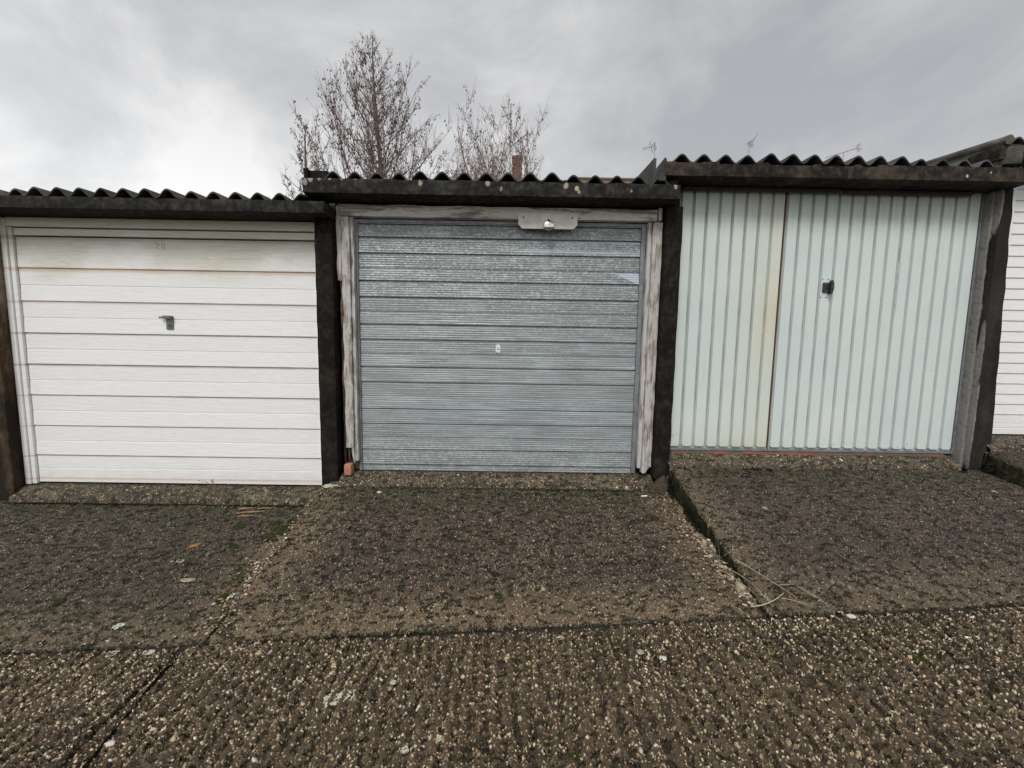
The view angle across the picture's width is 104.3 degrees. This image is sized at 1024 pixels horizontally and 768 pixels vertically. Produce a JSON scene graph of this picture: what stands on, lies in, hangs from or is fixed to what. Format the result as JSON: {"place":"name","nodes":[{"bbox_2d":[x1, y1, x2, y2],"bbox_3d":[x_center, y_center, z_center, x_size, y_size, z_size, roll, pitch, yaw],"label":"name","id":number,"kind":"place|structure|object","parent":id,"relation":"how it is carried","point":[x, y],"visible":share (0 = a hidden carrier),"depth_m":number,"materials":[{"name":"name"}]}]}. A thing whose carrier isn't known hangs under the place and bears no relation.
{"place":"outdoors","nodes":[
{"label":"outdoors","id":0,"kind":"place"},
{"bbox_2d":[0,648,178,767],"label":"lane","id":1,"kind":"structure","parent":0,"point":[36,699],"depth_m":1.56,"materials":[{"name":"concrete"}]},
{"bbox_2d":[93,469,900,767],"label":"leaf litter","id":2,"kind":"object","parent":1,"relation":"on","point":[472,703],"visible":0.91,"depth_m":2.18,"materials":[{"name":"brown plant"}]},
{"bbox_2d":[16,606,1023,767],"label":"loose grit","id":3,"kind":"object","parent":1,"relation":"on","point":[354,729],"visible":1,"depth_m":1.50,"materials":[{"name":"grey gravel"}]},
{"bbox_2d":[0,500,309,654],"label":"driveway","id":4,"kind":"structure","parent":0,"point":[133,600],"depth_m":2.31,"materials":[{"name":"grey concrete"}]},
{"bbox_2d":[50,598,65,606],"bbox_3d":[-2.382,1.146,2.085,0.055,0.017,0.054,1,5,0],"label":"moss cushion","id":5,"kind":"object","parent":4,"relation":"on","point":[57,602],"visible":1,"depth_m":2.08,"materials":[{"name":"green plant"}]},
{"bbox_2d":[112,623,124,629],"bbox_3d":[-1.909,1.173,1.929,0.048,0.009,0.039,3,6,22],"label":"lichen patch","id":6,"kind":"object","parent":4,"relation":"on","point":[116,626],"visible":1,"depth_m":1.93,"materials":[{"name":"white plant"}]},
{"bbox_2d":[2,502,306,506],"bbox_3d":[-2.610,0.890,2.937,2.270,0.013,0.041,1,5,0],"label":"moss","id":7,"kind":"object","parent":4,"relation":"on","point":[68,503],"visible":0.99,"depth_m":2.93,"materials":[{"name":"green plant"}]},
{"bbox_2d":[180,578,195,581],"bbox_3d":[-1.804,1.092,2.214,0.081,0.016,0.039,1,5,0],"label":"stone","id":8,"kind":"object","parent":4,"relation":"on","point":[187,580],"visible":1,"depth_m":2.21,"materials":[{"name":"beige stone"}]},
{"bbox_2d":[186,543,201,548],"bbox_3d":[-1.992,1.015,2.493,0.022,0.015,0.082,5,7,35],"label":"leaf","id":9,"kind":"object","parent":4,"relation":"on","point":[193,545],"visible":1,"depth_m":2.49,"materials":[{"name":"orange plant"}]},
{"bbox_2d":[199,479,232,505],"bbox_3d":[-2.183,0.796,2.918,0.234,0.210,0.065,1,5,0],"label":"dead weed","id":10,"kind":"object","parent":4,"relation":"on","point":[212,488],"visible":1,"depth_m":2.92,"materials":[{"name":"beige plant"}]},
{"bbox_2d":[214,592,231,603],"bbox_3d":[-1.506,1.120,2.077,0.079,0.020,0.082,1,5,0],"label":"moss cushion","id":11,"kind":"object","parent":4,"relation":"on","point":[224,596],"visible":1,"depth_m":2.07,"materials":[{"name":"green plant"}]},
{"bbox_2d":[228,545,239,550],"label":"moss cushion","id":12,"kind":"object","parent":4,"relation":"on","point":[234,547],"visible":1,"depth_m":2.48,"materials":[{"name":"green plant"}]},
{"bbox_2d":[231,523,245,530],"bbox_3d":[-1.854,0.968,2.694,0.083,0.020,0.080,1,5,0],"label":"moss cushion","id":13,"kind":"object","parent":4,"relation":"on","point":[239,526],"visible":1,"depth_m":2.69,"materials":[{"name":"green plant"}]},
{"bbox_2d":[231,571,251,581],"bbox_3d":[-1.522,1.081,2.235,0.101,0.022,0.101,1,5,0],"label":"moss cushion","id":14,"kind":"object","parent":4,"relation":"on","point":[239,576],"visible":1,"depth_m":2.23,"materials":[{"name":"green plant"}]},
{"bbox_2d":[236,518,256,522],"bbox_3d":[-1.839,0.945,2.759,0.122,0.020,0.013,-2,6,-26],"label":"twig","id":15,"kind":"object","parent":4,"relation":"on","point":[246,520],"visible":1,"depth_m":2.75,"materials":[{"name":"brown wood"}]},
{"bbox_2d":[237,507,275,516],"bbox_3d":[-1.859,0.920,2.862,0.252,0.032,0.121,1,5,0],"label":"splintered wood","id":16,"kind":"object","parent":4,"relation":"on","point":[243,508],"visible":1,"depth_m":2.86,"materials":[{"name":"brown wood"}]},
{"bbox_2d":[261,532,274,539],"bbox_3d":[-1.592,0.993,2.597,0.079,0.019,0.080,1,5,0],"label":"moss cushion","id":17,"kind":"object","parent":4,"relation":"on","point":[265,536],"visible":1,"depth_m":2.59,"materials":[{"name":"green plant"}]},
{"bbox_2d":[269,520,279,525],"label":"moss cushion","id":18,"kind":"object","parent":4,"relation":"on","point":[274,523],"visible":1,"depth_m":2.73,"materials":[{"name":"green plant"}]},
{"bbox_2d":[271,525,290,537],"bbox_3d":[-1.538,0.980,2.651,0.135,0.027,0.141,1,5,0],"label":"moss cushion","id":19,"kind":"object","parent":4,"relation":"on","point":[281,530],"visible":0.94,"depth_m":2.65,"materials":[{"name":"green plant"}]},
{"bbox_2d":[287,518,297,523],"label":"moss cushion","id":20,"kind":"object","parent":4,"relation":"on","point":[291,520],"visible":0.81,"depth_m":2.76,"materials":[{"name":"green plant"}]},
{"bbox_2d":[206,486,762,645],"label":"driveway","id":21,"kind":"structure","parent":0,"point":[462,570],"depth_m":2.19,"materials":[{"name":"grey concrete"}]},
{"bbox_2d":[323,483,340,487],"bbox_3d":[-1.328,0.757,2.963,0.157,0.035,0.079,1,5,0],"label":"mortar lump","id":22,"kind":"object","parent":21,"relation":"on","point":[328,486],"visible":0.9,"depth_m":2.94,"materials":[{"name":"white concrete"}]},
{"bbox_2d":[347,486,641,491],"bbox_3d":[-0.129,0.775,2.946,2.182,0.013,0.046,1,5,0],"label":"moss","id":23,"kind":"object","parent":21,"relation":"on","point":[546,489],"visible":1,"depth_m":2.94,"materials":[{"name":"green plant"}]},
{"bbox_2d":[667,475,738,580],"bbox_3d":[1.143,0.836,2.474,0.047,0.261,0.940,1,5,0],"label":"moss","id":24,"kind":"object","parent":21,"relation":"on","point":[669,492],"visible":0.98,"depth_m":2.52,"materials":[{"name":"green plant"}]},
{"bbox_2d":[695,539,758,607],"bbox_3d":[1.114,0.982,2.112,0.118,0.093,0.516,1,5,0],"label":"step rubble","id":25,"kind":"object","parent":21,"relation":"on","point":[748,598],"visible":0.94,"depth_m":2.10,"materials":[{"name":"grey concrete"}]},
{"bbox_2d":[735,581,745,590],"bbox_3d":[1.138,1.008,1.983,0.045,0.042,0.061,1,5,0],"label":"stone","id":26,"kind":"object","parent":21,"relation":"on","point":[740,586],"visible":0.98,"depth_m":1.96,"materials":[{"name":"beige stone"}]},
{"bbox_2d":[713,537,823,606],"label":"dry grass","id":27,"kind":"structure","parent":21,"relation":"on","point":[765,577],"depth_m":1.93,"materials":[{"name":"plant"}]},
{"bbox_2d":[0,497,1020,767],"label":"joint soil","id":28,"kind":"structure","parent":0,"point":[488,633],"depth_m":1.83,"materials":[{"name":"black soil"}]},
{"bbox_2d":[647,475,668,494],"bbox_3d":[1.104,0.799,2.962,0.199,0.231,0.145,-1,6,-15],"label":"concrete rubble","id":29,"kind":"object","parent":28,"relation":"on","point":[660,485],"visible":0.67,"depth_m":2.94,"materials":[{"name":"grey concrete"}]},
{"bbox_2d":[0,0,1023,199],"label":"sky","id":30,"kind":"structure","parent":0,"point":[180,96],"materials":[{"name":"grey"}]},
{"bbox_2d":[89,605,1023,767],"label":"lane","id":31,"kind":"structure","parent":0,"point":[911,733],"depth_m":1.45,"materials":[{"name":"concrete"}]},
{"bbox_2d":[104,740,115,745],"bbox_3d":[-1.388,1.241,1.374,0.038,0.011,0.021,1,5,0],"label":"stone","id":32,"kind":"object","parent":31,"relation":"on","point":[110,743],"visible":1,"depth_m":1.37,"materials":[{"name":"white stone"}]},
{"bbox_2d":[323,690,346,704],"bbox_3d":[-0.672,1.189,1.511,0.093,0.010,0.070,1,5,0],"label":"lichen patch","id":33,"kind":"object","parent":31,"relation":"on","point":[326,697],"visible":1,"depth_m":1.51,"materials":[{"name":"white plant"}]},
{"bbox_2d":[344,689,355,700],"bbox_3d":[-0.615,1.186,1.517,0.062,0.008,0.049,1,5,0],"label":"lichen patch","id":34,"kind":"object","parent":31,"relation":"on","point":[350,695],"visible":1,"depth_m":1.51,"materials":[{"name":"grey plant"}]},
{"bbox_2d":[401,745,408,753],"bbox_3d":[-0.354,1.204,1.308,0.028,0.004,0.026,-2,6,-24],"label":"lichen patch","id":35,"kind":"object","parent":31,"relation":"on","point":[404,749],"visible":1,"depth_m":1.31,"materials":[{"name":"white plant"}]},
{"bbox_2d":[435,734,441,742],"bbox_3d":[-0.252,1.195,1.340,0.036,0.004,0.029,1,5,0],"label":"lichen patch","id":36,"kind":"object","parent":31,"relation":"on","point":[438,737],"visible":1,"depth_m":1.34,"materials":[{"name":"white plant"}]},
{"bbox_2d":[568,751,579,763],"bbox_3d":[0.197,1.185,1.262,0.040,0.016,0.044,1,5,0],"label":"moss cushion","id":37,"kind":"object","parent":31,"relation":"on","point":[576,759],"visible":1,"depth_m":1.26,"materials":[{"name":"green plant"}]},
{"bbox_2d":[596,631,602,636],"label":"moss cushion","id":38,"kind":"object","parent":31,"relation":"on","point":[599,633],"visible":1,"depth_m":1.75,"materials":[{"name":"green plant"}]},
{"bbox_2d":[637,649,643,654],"bbox_3d":[0.532,1.110,1.646,0.032,0.014,0.026,1,5,0],"label":"stone","id":39,"kind":"object","parent":31,"relation":"on","point":[640,652],"visible":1,"depth_m":1.64,"materials":[{"name":"beige stone"}]},
{"bbox_2d":[731,651,745,661],"bbox_3d":[0.916,1.099,1.604,0.053,0.014,0.055,1,5,0],"label":"moss cushion","id":40,"kind":"object","parent":31,"relation":"on","point":[736,657],"visible":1,"depth_m":1.60,"materials":[{"name":"green plant"}]},
{"bbox_2d":[846,614,855,618],"bbox_3d":[1.523,1.042,1.786,0.046,0.013,0.025,1,5,0],"label":"stone","id":41,"kind":"object","parent":31,"relation":"on","point":[852,616],"visible":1,"depth_m":1.78,"materials":[{"name":"white stone"}]},
{"bbox_2d":[912,654,925,661],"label":"moss cushion","id":42,"kind":"object","parent":31,"relation":"on","point":[919,657],"visible":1,"depth_m":1.55,"materials":[{"name":"green plant"}]},
{"bbox_2d":[668,467,1023,618],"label":"driveway","id":43,"kind":"structure","parent":0,"point":[950,574],"depth_m":2.28,"materials":[{"name":"grey concrete"}]},
{"bbox_2d":[677,467,968,472],"bbox_3d":[2.296,0.636,2.939,2.164,0.011,0.035,1,5,0],"label":"moss","id":44,"kind":"object","parent":43,"relation":"on","point":[772,469],"visible":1,"depth_m":2.93,"materials":[{"name":"green plant"}]},
{"bbox_2d":[981,451,1023,487],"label":"driveway","id":45,"kind":"structure","parent":0,"point":[1011,466],"depth_m":2.86,"materials":[{"name":"grey concrete"}]},
{"bbox_2d":[983,454,1000,472],"bbox_3d":[3.572,0.583,2.929,0.162,0.143,0.110,1,5,0],"label":"moss","id":46,"kind":"object","parent":45,"relation":"on","point":[988,466],"visible":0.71,"depth_m":2.92,"materials":[{"name":"plant"}]},
{"label":"ground","id":47,"kind":"structure","parent":0,"visible":0},
{"bbox_2d":[0,186,344,505],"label":"garage","id":48,"kind":"structure","parent":47,"relation":"on","point":[166,346],"depth_m":2.96,"materials":[{"name":"concrete"}]},
{"bbox_2d":[16,237,321,484],"bbox_3d":[-2.537,-0.144,2.986,2.173,1.830,0.069,1,5,0],"label":"door","id":49,"kind":"structure","parent":48,"relation":"in","point":[150,360],"depth_m":2.98,"materials":[{"name":"white metal"}]},
{"bbox_2d":[269,114,325,198],"bbox_3d":[-6.133,-3.684,12.133,2.850,8.454,2.417,1,5,0],"label":"bare tree","id":50,"kind":"object","parent":47,"relation":"on","point":[299,156],"visible":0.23,"depth_m":11.82,"materials":[{"name":"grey plant"}]},
{"bbox_2d":[290,27,476,188],"bbox_3d":[-3.713,-4.584,11.835,4.773,10.378,4.619,-4,7,-39],"label":"bare tree","id":51,"kind":"object","parent":47,"relation":"on","point":[377,133],"visible":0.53,"depth_m":10.88,"materials":[{"name":"brown plant"}]},
{"bbox_2d":[405,78,549,179],"bbox_3d":[-0.600,-3.871,12.124,3.979,8.984,4.432,3,6,18],"label":"bare tree","id":52,"kind":"object","parent":47,"relation":"on","point":[478,170],"visible":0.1,"depth_m":10.94,"materials":[{"name":"brown plant"}]},
{"bbox_2d":[302,168,682,491],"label":"garage","id":53,"kind":"structure","parent":47,"relation":"on","point":[495,334],"depth_m":2.96,"materials":[{"name":"concrete"}]},
{"bbox_2d":[344,462,353,474],"bbox_3d":[-1.235,0.643,3.016,0.057,0.088,0.068,1,5,0],"label":"brick piece","id":54,"kind":"object","parent":53,"relation":"on","point":[348,468],"visible":1,"depth_m":2.99,"materials":[{"name":"orange brick"}]},
{"bbox_2d":[358,222,640,472],"bbox_3d":[-0.102,-0.251,3.002,2.065,1.863,0.045,1,5,0],"label":"door","id":55,"kind":"structure","parent":53,"relation":"in","point":[485,347],"depth_m":2.99,"materials":[{"name":"metal"}]},
{"bbox_2d":[543,219,553,230],"bbox_3d":[0.260,-1.126,2.810,0.078,0.083,0.029,1,5,0],"label":"padlock","id":56,"kind":"object","parent":53,"relation":"hanging from","point":[548,225],"visible":1,"depth_m":2.80,"materials":[{"name":"silver metal"}]},
{"bbox_2d":[512,155,522,179],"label":"house","id":57,"kind":"structure","parent":47,"relation":"on","point":[515,157],"depth_m":18.75,"materials":[{"name":"brick"}]},
{"bbox_2d":[503,103,530,170],"bbox_3d":[0.199,-11.208,18.517,1.341,3.600,0.428,1,5,0],"label":"tv aerial","id":58,"kind":"object","parent":57,"relation":"attached to","point":[510,132],"visible":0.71,"depth_m":18.51,"materials":[{"name":"metal"}]},
{"bbox_2d":[578,177,634,182],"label":"house","id":59,"kind":"structure","parent":47,"relation":"on","point":[603,179],"depth_m":19.34,"materials":[{"name":"brick"}]},
{"bbox_2d":[642,142,656,157],"bbox_3d":[6.529,-10.638,19.094,0.743,1.953,0.317,0,5,-6],"label":"tv aerial","id":60,"kind":"object","parent":59,"relation":"attached to","point":[654,148],"visible":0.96,"depth_m":19.04,"materials":[{"name":"metal"}]},
{"bbox_2d":[638,153,1023,472],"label":"garage","id":61,"kind":"structure","parent":47,"relation":"on","point":[835,312],"depth_m":2.96,"materials":[{"name":"concrete"}]},
{"bbox_2d":[670,188,785,448],"bbox_3d":[1.597,-0.474,2.987,0.768,1.974,0.040,1,5,0],"label":"door leaf","id":62,"kind":"structure","parent":61,"relation":"in","point":[730,258],"depth_m":2.97,"materials":[{"name":"green paint"}]},
{"bbox_2d":[768,192,981,450],"bbox_3d":[2.701,-0.456,2.974,1.421,1.974,0.082,1,5,0],"label":"door leaf","id":63,"kind":"structure","parent":61,"relation":"in","point":[875,289],"depth_m":2.98,"materials":[{"name":"green paint"}]},
{"bbox_2d":[926,134,1023,470],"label":"garage","id":64,"kind":"structure","parent":47,"relation":"on","point":[1008,419],"depth_m":2.98,"materials":[{"name":"concrete"}]},
{"bbox_2d":[992,185,1023,433],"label":"door","id":65,"kind":"structure","parent":64,"relation":"in","point":[1009,397],"depth_m":3.01,"materials":[{"name":"white metal"}]},
{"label":"lane","id":66,"kind":"structure","parent":0,"visible":0},
{"bbox_2d":[1,472,1021,662],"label":"loose grit","id":67,"kind":"object","parent":66,"relation":"on","point":[210,627],"visible":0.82,"depth_m":2.08,"materials":[{"name":"grey gravel"}]},
{"bbox_2d":[0,471,1023,767],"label":"loose grit","id":68,"kind":"object","parent":66,"relation":"on","point":[550,605],"visible":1,"depth_m":1.86,"materials":[{"name":"gravel"}]},
{"bbox_3d":[14.941,-5.544,20.749,10.600,10.560,6.400,1,5,0],"label":"house","id":69,"kind":"object","parent":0,"visible":0},
{"bbox_2d":[826,143,861,157],"bbox_3d":[16.677,-11.296,20.073,1.470,1.393,0.313,2,6,15],"label":"tv aerial","id":70,"kind":"object","parent":69,"relation":"attached to","point":[846,151],"visible":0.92,"depth_m":19.98,"materials":[{"name":"metal"}]}
]}

